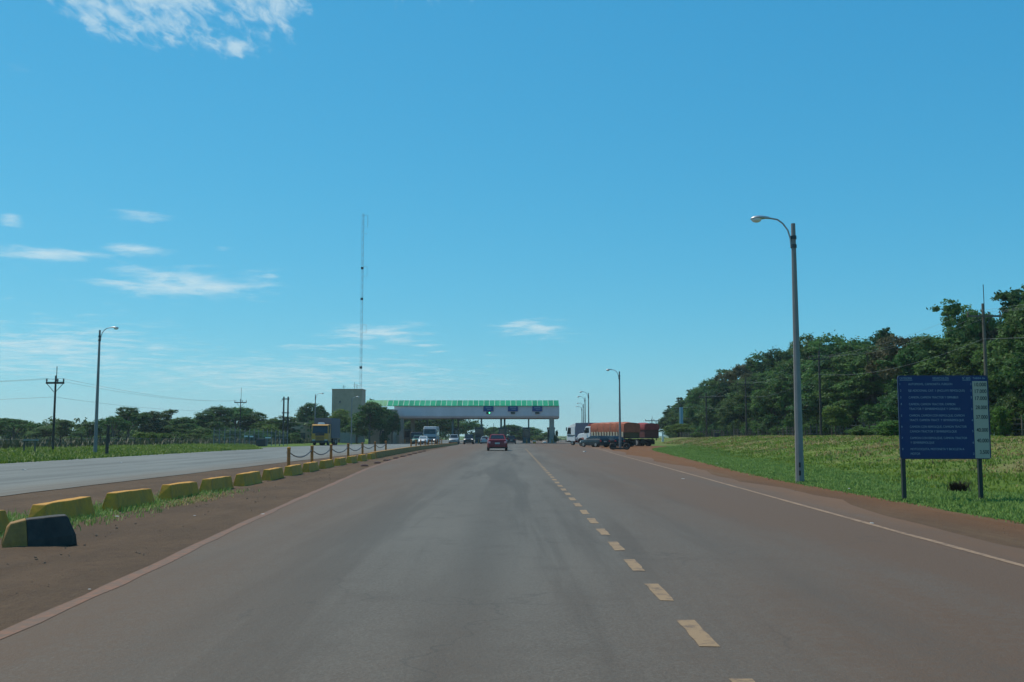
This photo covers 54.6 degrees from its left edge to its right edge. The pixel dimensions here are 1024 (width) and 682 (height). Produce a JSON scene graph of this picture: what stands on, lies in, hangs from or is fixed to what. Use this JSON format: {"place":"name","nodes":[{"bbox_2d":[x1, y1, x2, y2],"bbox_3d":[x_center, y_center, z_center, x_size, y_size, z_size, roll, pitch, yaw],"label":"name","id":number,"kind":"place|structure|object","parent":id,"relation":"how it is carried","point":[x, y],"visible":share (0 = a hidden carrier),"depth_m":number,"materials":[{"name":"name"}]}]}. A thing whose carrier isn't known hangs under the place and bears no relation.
{"place":"outdoors","nodes":[
{"label":"outdoors","id":0,"kind":"place"},
{"bbox_2d":[0,487,259,538],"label":"median grass","id":1,"kind":"structure","parent":0,"point":[14,516],"depth_m":17.66,"materials":[{"name":"green plant"}]},
{"bbox_2d":[134,489,250,513],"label":"dry median grass","id":2,"kind":"structure","parent":0,"point":[194,499],"depth_m":20.85,"materials":[{"name":"plant"}]},
{"bbox_2d":[0,440,474,495],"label":"opposite road","id":3,"kind":"structure","parent":0,"point":[15,478],"depth_m":43.69,"materials":[{"name":"grey asphalt"}]},
{"bbox_2d":[310,418,339,444],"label":"yellow truck","id":4,"kind":"object","parent":3,"relation":"on","point":[325,430],"visible":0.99,"depth_m":143.36,"materials":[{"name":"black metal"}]},
{"bbox_2d":[0,440,1023,681],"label":"road","id":5,"kind":"structure","parent":0,"point":[538,561],"depth_m":8.67,"materials":[{"name":"grey asphalt"}]},
{"bbox_2d":[422,427,438,443],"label":"white bus","id":6,"kind":"object","parent":5,"relation":"on","point":[431,433],"visible":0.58,"depth_m":183.38,"materials":[{"name":"grey paint"}]},
{"bbox_2d":[486,434,508,450],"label":"red car","id":7,"kind":"object","parent":5,"relation":"on","point":[497,441],"visible":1,"depth_m":81.66,"materials":[{"name":"paint"}]},
{"bbox_2d":[566,423,589,444],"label":"white box truck","id":8,"kind":"object","parent":5,"relation":"on","point":[574,430],"visible":0.33,"depth_m":148.98,"materials":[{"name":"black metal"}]},
{"bbox_2d":[580,436,609,446],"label":"parked car","id":9,"kind":"object","parent":5,"relation":"on","point":[596,441],"visible":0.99,"depth_m":115.15,"materials":[{"name":"blue paint"}]},
{"bbox_2d":[0,445,1023,630],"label":"dirt verge","id":10,"kind":"structure","parent":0,"point":[98,561],"depth_m":15.46,"materials":[{"name":"brown soil"}]},
{"bbox_2d":[1,514,76,547],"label":"kerb block","id":11,"kind":"object","parent":10,"relation":"on","point":[53,530],"depth_m":12.43,"materials":[{"name":"paint"}]},
{"bbox_2d":[28,496,94,520],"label":"kerb block","id":12,"kind":"structure","parent":10,"relation":"on","point":[72,507],"depth_m":15.88,"materials":[{"name":"yellow paint"}]},
{"bbox_2d":[102,489,154,511],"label":"kerb block","id":13,"kind":"structure","parent":10,"relation":"on","point":[118,500],"depth_m":18.36,"materials":[{"name":"yellow paint"}]},
{"bbox_2d":[575,422,639,446],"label":"orange tarp truck","id":14,"kind":"object","parent":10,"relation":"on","point":[629,430],"visible":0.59,"depth_m":123.52,"materials":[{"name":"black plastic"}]},
{"bbox_2d":[0,434,1023,521],"bbox_3d":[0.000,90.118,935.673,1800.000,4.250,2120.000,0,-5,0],"label":"ground","id":15,"kind":"structure","parent":0,"point":[658,441],"depth_m":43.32,"materials":[{"name":"green plant"}]},
{"bbox_2d":[0,417,42,438],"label":"broadleaf tree","id":16,"kind":"object","parent":15,"relation":"on","point":[7,421],"visible":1,"depth_m":148.80,"materials":[{"name":"green plant"}]},
{"bbox_2d":[25,426,58,437],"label":"broadleaf tree","id":17,"kind":"object","parent":15,"relation":"on","point":[44,431],"visible":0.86,"depth_m":168.36,"materials":[{"name":"green plant"}]},
{"bbox_2d":[55,419,77,437],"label":"broadleaf tree","id":18,"kind":"object","parent":15,"relation":"on","point":[64,432],"visible":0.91,"depth_m":163.80,"materials":[{"name":"green plant"}]},
{"bbox_2d":[71,422,110,437],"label":"broadleaf tree","id":19,"kind":"object","parent":15,"relation":"on","point":[88,431],"visible":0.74,"depth_m":158.91,"materials":[{"name":"green plant"}]},
{"bbox_2d":[98,415,131,438],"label":"broadleaf tree","id":20,"kind":"object","parent":15,"relation":"on","point":[122,422],"visible":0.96,"depth_m":149.27,"materials":[{"name":"green plant"}]},
{"bbox_2d":[0,442,262,463],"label":"opposite verge grass","id":21,"kind":"structure","parent":15,"relation":"on","point":[10,454],"depth_m":68.13,"materials":[{"name":"green plant"}]},
{"bbox_2d":[46,371,64,449],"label":"utility pole","id":22,"kind":"object","parent":21,"relation":"on","point":[56,382],"visible":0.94,"depth_m":66.87,"materials":[{"name":"brown wood"}]},
{"bbox_2d":[93,327,117,452],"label":"street lamp","id":23,"kind":"object","parent":21,"relation":"on","point":[97,406],"visible":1,"depth_m":65.89,"materials":[{"name":"concrete"}]},
{"bbox_2d":[114,406,152,437],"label":"broadleaf tree","id":24,"kind":"object","parent":15,"relation":"on","point":[133,417],"visible":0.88,"depth_m":153.26,"materials":[{"name":"green plant"}]},
{"bbox_2d":[133,411,169,433],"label":"broadleaf tree","id":25,"kind":"object","parent":15,"relation":"on","point":[154,424],"visible":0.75,"depth_m":162.80,"materials":[{"name":"green plant"}]},
{"bbox_2d":[0,436,339,448],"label":"tall weeds","id":26,"kind":"object","parent":15,"relation":"on","point":[4,444],"visible":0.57,"depth_m":92.10,"materials":[{"name":"green plant"}]},
{"bbox_2d":[158,481,198,500],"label":"kerb block","id":27,"kind":"structure","parent":15,"relation":"on","point":[172,491],"depth_m":21.18,"materials":[{"name":"yellow paint"}]},
{"bbox_2d":[163,416,204,433],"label":"broadleaf tree","id":28,"kind":"object","parent":15,"relation":"on","point":[186,423],"visible":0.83,"depth_m":163.17,"materials":[{"name":"green plant"}]},
{"bbox_2d":[173,427,213,440],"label":"verge bush","id":29,"kind":"object","parent":15,"relation":"on","point":[199,433],"visible":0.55,"depth_m":139.37,"materials":[{"name":"green plant"}]},
{"bbox_2d":[193,410,229,433],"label":"broadleaf tree","id":30,"kind":"object","parent":15,"relation":"on","point":[202,420],"visible":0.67,"depth_m":172.98,"materials":[{"name":"green plant"}]},
{"bbox_2d":[199,476,233,492],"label":"kerb block","id":31,"kind":"structure","parent":15,"relation":"on","point":[218,483],"depth_m":23.97,"materials":[{"name":"yellow paint"}]},
{"bbox_2d":[202,404,237,428],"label":"broadleaf tree","id":32,"kind":"object","parent":15,"relation":"on","point":[221,416],"visible":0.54,"depth_m":178.38,"materials":[{"name":"green plant"}]},
{"bbox_2d":[201,429,242,440],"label":"verge bush","id":33,"kind":"object","parent":15,"relation":"on","point":[239,433],"visible":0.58,"depth_m":136.99,"materials":[{"name":"green plant"}]},
{"bbox_2d":[226,406,254,438],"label":"broadleaf tree","id":34,"kind":"object","parent":15,"relation":"on","point":[245,412],"visible":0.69,"depth_m":183.26,"materials":[{"name":"green plant"}]},
{"bbox_2d":[233,471,261,485],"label":"kerb block","id":35,"kind":"structure","parent":15,"relation":"on","point":[248,478],"depth_m":27.11,"materials":[{"name":"yellow paint"}]},
{"bbox_2d":[213,428,287,445],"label":"fence","id":36,"kind":"object","parent":15,"relation":"on","point":[249,441],"visible":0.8,"depth_m":114.99,"materials":[{"name":"grey metal"}]},
{"bbox_2d":[236,411,267,432],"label":"broadleaf tree","id":37,"kind":"object","parent":15,"relation":"on","point":[255,417],"visible":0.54,"depth_m":182.79,"materials":[{"name":"green plant"}]},
{"bbox_2d":[249,418,282,433],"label":"broadleaf tree","id":38,"kind":"object","parent":15,"relation":"on","point":[273,421],"visible":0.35,"depth_m":179.20,"materials":[{"name":"green plant"}]},
{"bbox_2d":[262,467,283,480],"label":"kerb block","id":39,"kind":"structure","parent":15,"relation":"on","point":[270,474],"depth_m":30.19,"materials":[{"name":"yellow paint"}]},
{"bbox_2d":[260,424,294,443],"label":"verge bush","id":40,"kind":"object","parent":15,"relation":"on","point":[272,428],"visible":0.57,"depth_m":149.15,"materials":[{"name":"green plant"}]},
{"bbox_2d":[274,416,301,433],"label":"broadleaf tree","id":41,"kind":"object","parent":15,"relation":"on","point":[293,424],"visible":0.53,"depth_m":173.73,"materials":[{"name":"green plant"}]},
{"bbox_2d":[284,464,302,475],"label":"kerb block","id":42,"kind":"structure","parent":15,"relation":"on","point":[292,470],"depth_m":33.41,"materials":[{"name":"yellow paint"}]},
{"bbox_2d":[294,402,329,421],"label":"broadleaf tree","id":43,"kind":"object","parent":15,"relation":"on","point":[305,412],"visible":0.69,"depth_m":193.89,"materials":[{"name":"green plant"}]},
{"bbox_2d":[329,409,353,431],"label":"broadleaf tree","id":44,"kind":"object","parent":15,"relation":"on","point":[342,415],"visible":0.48,"depth_m":187.59,"materials":[{"name":"green plant"}]},
{"bbox_2d":[331,384,365,441],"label":"control tower","id":45,"kind":"structure","parent":15,"relation":"on","point":[342,398],"depth_m":214.78,"materials":[{"name":"concrete"}]},
{"bbox_2d":[340,432,363,442],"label":"panel wall","id":46,"kind":"structure","parent":15,"relation":"on","point":[345,437],"depth_m":183.05,"materials":[{"name":"concrete"}]},
{"bbox_2d":[340,420,373,443],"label":"broadleaf tree","id":47,"kind":"object","parent":15,"relation":"on","point":[364,432],"visible":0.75,"depth_m":183.95,"materials":[{"name":"green plant"}]},
{"bbox_2d":[350,401,386,443],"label":"broadleaf tree","id":48,"kind":"object","parent":15,"relation":"on","point":[368,414],"visible":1,"depth_m":179.96,"materials":[{"name":"green plant"}]},
{"bbox_2d":[367,406,395,443],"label":"broadleaf tree","id":49,"kind":"object","parent":15,"relation":"on","point":[387,418],"visible":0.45,"depth_m":185.75,"materials":[{"name":"green plant"}]},
{"bbox_2d":[370,409,397,443],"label":"toll office","id":50,"kind":"structure","parent":15,"relation":"on","point":[374,438],"depth_m":191.15,"materials":[{"name":"concrete"}]},
{"bbox_2d":[404,419,432,431],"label":"broadleaf tree","id":51,"kind":"object","parent":15,"relation":"on","point":[420,424],"visible":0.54,"depth_m":237.59,"materials":[{"name":"green plant"}]},
{"bbox_2d":[424,419,459,432],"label":"broadleaf tree","id":52,"kind":"object","parent":15,"relation":"on","point":[441,424],"visible":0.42,"depth_m":246.47,"materials":[{"name":"green plant"}]},
{"bbox_2d":[443,419,479,440],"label":"broadleaf tree","id":53,"kind":"object","parent":15,"relation":"on","point":[463,427],"visible":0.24,"depth_m":251.38,"materials":[{"name":"green plant"}]},
{"bbox_2d":[0,416,1013,439],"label":"wood","id":54,"kind":"object","parent":15,"relation":"on","point":[21,434],"visible":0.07,"depth_m":200.56,"materials":[{"name":"green plant"}]},
{"bbox_2d":[662,424,694,436],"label":"bright shrub","id":55,"kind":"object","parent":15,"relation":"on","point":[677,428],"visible":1,"depth_m":166.92,"materials":[{"name":"green plant"}]},
{"bbox_2d":[684,386,709,421],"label":"forest tree","id":56,"kind":"object","parent":15,"relation":"on","point":[696,392],"visible":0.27,"depth_m":200.27,"materials":[{"name":"green plant"}]},
{"bbox_2d":[694,369,738,421],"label":"forest tree","id":57,"kind":"object","parent":15,"relation":"on","point":[713,383],"visible":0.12,"depth_m":189.53,"materials":[{"name":"green plant"}]},
{"bbox_2d":[701,381,733,417],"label":"forest tree","id":58,"kind":"object","parent":15,"relation":"on","point":[716,400],"visible":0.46,"depth_m":178.00,"materials":[{"name":"green plant"}]},
{"bbox_2d":[713,386,751,425],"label":"forest tree","id":59,"kind":"object","parent":15,"relation":"on","point":[723,419],"visible":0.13,"depth_m":164.50,"materials":[{"name":"green plant"}]},
{"bbox_2d":[714,364,752,392],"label":"forest tree","id":60,"kind":"object","parent":15,"relation":"on","point":[741,371],"visible":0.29,"depth_m":177.70,"materials":[{"name":"green plant"}]},
{"bbox_2d":[719,376,755,421],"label":"forest tree","id":61,"kind":"object","parent":15,"relation":"on","point":[738,395],"visible":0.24,"depth_m":157.22,"materials":[{"name":"green plant"}]},
{"bbox_2d":[724,350,770,400],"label":"forest tree","id":62,"kind":"object","parent":15,"relation":"on","point":[757,366],"visible":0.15,"depth_m":165.22,"materials":[{"name":"green plant"}]},
{"bbox_2d":[732,380,782,420],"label":"forest tree","id":63,"kind":"object","parent":15,"relation":"on","point":[740,407],"visible":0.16,"depth_m":152.28,"materials":[{"name":"green plant"}]},
{"bbox_2d":[743,369,783,417],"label":"forest tree","id":64,"kind":"object","parent":15,"relation":"on","point":[771,411],"visible":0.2,"depth_m":148.59,"materials":[{"name":"green plant"}]},
{"bbox_2d":[749,345,792,388],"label":"forest tree","id":65,"kind":"object","parent":15,"relation":"on","point":[776,354],"visible":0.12,"depth_m":154.69,"materials":[{"name":"green plant"}]},
{"bbox_2d":[752,369,793,418],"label":"forest tree","id":66,"kind":"object","parent":15,"relation":"on","point":[760,398],"visible":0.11,"depth_m":137.90,"materials":[{"name":"green plant"}]},
{"bbox_2d":[750,215,803,482],"bbox_3d":[7.721,0.223,28.906,1.366,7.880,0.280,0,-5,0],"label":"street lamp","id":67,"kind":"object","parent":15,"relation":"on","point":[799,464],"visible":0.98,"depth_m":28.80,"materials":[{"name":"concrete"}]},
{"bbox_2d":[764,358,811,409],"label":"forest tree","id":68,"kind":"object","parent":15,"relation":"on","point":[776,384],"visible":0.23,"depth_m":132.71,"materials":[{"name":"green plant"}]},
{"bbox_2d":[767,333,822,403],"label":"forest tree","id":69,"kind":"object","parent":15,"relation":"on","point":[804,352],"visible":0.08,"depth_m":136.31,"materials":[{"name":"green plant"}]},
{"bbox_2d":[785,330,848,407],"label":"forest tree","id":70,"kind":"object","parent":15,"relation":"on","point":[823,340],"visible":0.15,"depth_m":125.73,"materials":[{"name":"green plant"}]},
{"bbox_2d":[808,346,830,434],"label":"utility pole","id":71,"kind":"object","parent":15,"relation":"on","point":[820,403],"visible":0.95,"depth_m":106.25,"materials":[{"name":"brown wood"}]},
{"bbox_2d":[785,346,858,416],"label":"forest tree","id":72,"kind":"object","parent":15,"relation":"on","point":[807,409],"visible":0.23,"depth_m":117.61,"materials":[{"name":"green plant"}]},
{"bbox_2d":[650,442,1023,523],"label":"verge grass","id":73,"kind":"structure","parent":15,"relation":"on","point":[1000,505],"depth_m":26.16,"materials":[{"name":"green plant"}]},
{"bbox_2d":[821,405,853,434],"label":"young tree","id":74,"kind":"object","parent":15,"relation":"on","point":[838,416],"visible":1,"depth_m":99.04,"materials":[{"name":"green plant"}]},
{"bbox_2d":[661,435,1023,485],"bbox_3d":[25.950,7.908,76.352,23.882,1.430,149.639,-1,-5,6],"label":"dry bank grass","id":75,"kind":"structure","parent":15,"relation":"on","point":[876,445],"depth_m":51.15,"materials":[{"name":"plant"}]},
{"bbox_2d":[807,350,889,420],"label":"forest tree","id":76,"kind":"object","parent":15,"relation":"on","point":[830,392],"visible":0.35,"depth_m":111.17,"materials":[{"name":"green plant"}]},
{"bbox_2d":[679,415,1023,437],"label":"forest fence","id":77,"kind":"object","parent":15,"relation":"on","point":[810,431],"visible":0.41,"depth_m":129.68,"materials":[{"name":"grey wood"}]},
{"bbox_2d":[831,335,873,421],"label":"forest tree","id":78,"kind":"object","parent":15,"relation":"on","point":[849,344],"visible":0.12,"depth_m":117.35,"materials":[{"name":"green plant"}]},
{"bbox_2d":[822,344,890,416],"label":"forest tree","id":79,"kind":"object","parent":15,"relation":"on","point":[870,387],"visible":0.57,"depth_m":106.09,"materials":[{"name":"green plant"}]},
{"bbox_2d":[844,426,875,435],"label":"bright shrub","id":80,"kind":"object","parent":15,"relation":"on","point":[859,430],"visible":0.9,"depth_m":73.01,"materials":[{"name":"green plant"}]},
{"bbox_2d":[857,404,887,434],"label":"forest shrub","id":81,"kind":"object","parent":15,"relation":"on","point":[871,416],"visible":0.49,"depth_m":101.50,"materials":[{"name":"green plant"}]},
{"bbox_2d":[857,327,897,401],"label":"forest tree","id":82,"kind":"object","parent":15,"relation":"on","point":[880,334],"visible":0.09,"depth_m":111.39,"materials":[{"name":"green plant"}]},
{"bbox_2d":[869,420,898,435],"bbox_3d":[25.196,5.795,65.494,2.830,1.193,3.033,2,-6,-21],"label":"bright shrub","id":83,"kind":"object","parent":15,"relation":"on","point":[891,428],"visible":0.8,"depth_m":64.95,"materials":[{"name":"green plant"}]},
{"bbox_2d":[864,333,930,383],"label":"forest tree","id":84,"kind":"object","parent":15,"relation":"on","point":[884,374],"visible":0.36,"depth_m":99.25,"materials":[{"name":"green plant"}]},
{"bbox_2d":[874,349,926,408],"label":"forest tree","id":85,"kind":"object","parent":15,"relation":"on","point":[888,364],"visible":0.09,"depth_m":100.56,"materials":[{"name":"green plant"}]},
{"bbox_2d":[870,352,940,413],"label":"forest tree","id":86,"kind":"object","parent":15,"relation":"on","point":[890,402],"visible":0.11,"depth_m":95.41,"materials":[{"name":"green plant"}]},
{"bbox_2d":[886,333,933,392],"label":"forest tree","id":87,"kind":"object","parent":15,"relation":"on","point":[903,357],"visible":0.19,"depth_m":95.45,"materials":[{"name":"green plant"}]},
{"bbox_2d":[902,336,969,374],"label":"forest tree","id":88,"kind":"object","parent":15,"relation":"on","point":[938,346],"visible":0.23,"depth_m":88.94,"materials":[{"name":"green plant"}]},
{"bbox_2d":[911,298,975,374],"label":"forest tree","id":89,"kind":"object","parent":15,"relation":"on","point":[954,309],"visible":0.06,"depth_m":91.85,"materials":[{"name":"green plant"}]},
{"bbox_2d":[897,375,990,500],"bbox_3d":[9.122,2.220,20.925,1.892,2.990,0.134,0,-5,1],"label":"tariff sign","id":90,"kind":"object","parent":15,"relation":"on","point":[943,416],"visible":1,"depth_m":20.92,"materials":[{"name":"blue metal"}]},
{"bbox_2d":[944,480,972,491],"bbox_3d":[10.541,3.440,23.376,0.922,0.342,0.834,4,-7,-40],"label":"wiry clump","id":91,"kind":"object","parent":15,"relation":"on","point":[956,486],"visible":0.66,"depth_m":23.28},
{"bbox_2d":[936,339,998,395],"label":"forest tree","id":92,"kind":"object","parent":15,"relation":"on","point":[964,353],"visible":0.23,"depth_m":83.99,"materials":[{"name":"green plant"}]},
{"bbox_2d":[939,306,997,361],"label":"forest tree","id":93,"kind":"object","parent":15,"relation":"on","point":[969,330],"visible":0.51,"depth_m":89.47,"materials":[{"name":"green plant"}]},
{"bbox_2d":[967,284,1001,434],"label":"utility pole","id":94,"kind":"object","parent":15,"relation":"on","point":[983,315],"visible":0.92,"depth_m":69.26,"materials":[{"name":"brown wood"}]},
{"bbox_2d":[969,333,1023,435],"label":"forest tree","id":95,"kind":"object","parent":15,"relation":"on","point":[993,349],"visible":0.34,"depth_m":78.62,"materials":[{"name":"green plant"}]},
{"bbox_2d":[981,287,1023,396],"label":"forest tree","id":96,"kind":"object","parent":15,"relation":"on","point":[1013,297],"visible":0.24,"depth_m":80.16,"materials":[{"name":"green plant"}]},
{"bbox_2d":[981,285,1023,389],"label":"forest tree","id":97,"kind":"object","parent":15,"relation":"on","point":[995,361],"visible":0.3,"depth_m":76.48,"materials":[{"name":"green plant"}]},
{"bbox_2d":[990,405,1017,435],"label":"round shrub","id":98,"kind":"object","parent":15,"relation":"on","point":[999,423],"visible":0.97,"depth_m":71.44,"materials":[{"name":"green plant"}]},
{"bbox_2d":[992,301,1023,387],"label":"forest tree","id":99,"kind":"object","parent":15,"relation":"on","point":[1012,322],"visible":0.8,"depth_m":73.90,"materials":[{"name":"green plant"}]},
{"bbox_2d":[992,391,1023,435],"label":"forest shrub","id":100,"kind":"object","parent":15,"relation":"on","point":[1012,404],"visible":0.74,"depth_m":72.18,"materials":[{"name":"green plant"}]},
{"bbox_2d":[994,342,1023,393],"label":"forest tree","id":101,"kind":"object","parent":15,"relation":"on","point":[1016,362],"visible":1,"depth_m":69.76,"materials":[{"name":"green plant"}]},
{"bbox_2d":[0,0,1023,436],"label":"sky","id":102,"kind":"structure","parent":0,"point":[552,196],"materials":[{"name":"blue"}]},
{"bbox_2d":[452,440,590,445],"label":"toll plaza paving","id":103,"kind":"structure","parent":0,"point":[563,441],"depth_m":223.78,"materials":[{"name":"concrete"}]},
{"bbox_2d":[370,443,457,457],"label":"median kerb","id":104,"kind":"structure","parent":103,"relation":"on","point":[383,453],"depth_m":75.37,"materials":[{"name":"concrete"}]},
{"bbox_2d":[367,400,558,442],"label":"toll canopy","id":105,"kind":"object","parent":103,"relation":"on","point":[412,410],"visible":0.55,"depth_m":199.62,"materials":[{"name":"white metal"}]},
{"bbox_2d":[633,423,658,445],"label":"red tarp truck","id":106,"kind":"object","parent":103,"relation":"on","point":[649,430],"visible":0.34,"depth_m":133.06,"materials":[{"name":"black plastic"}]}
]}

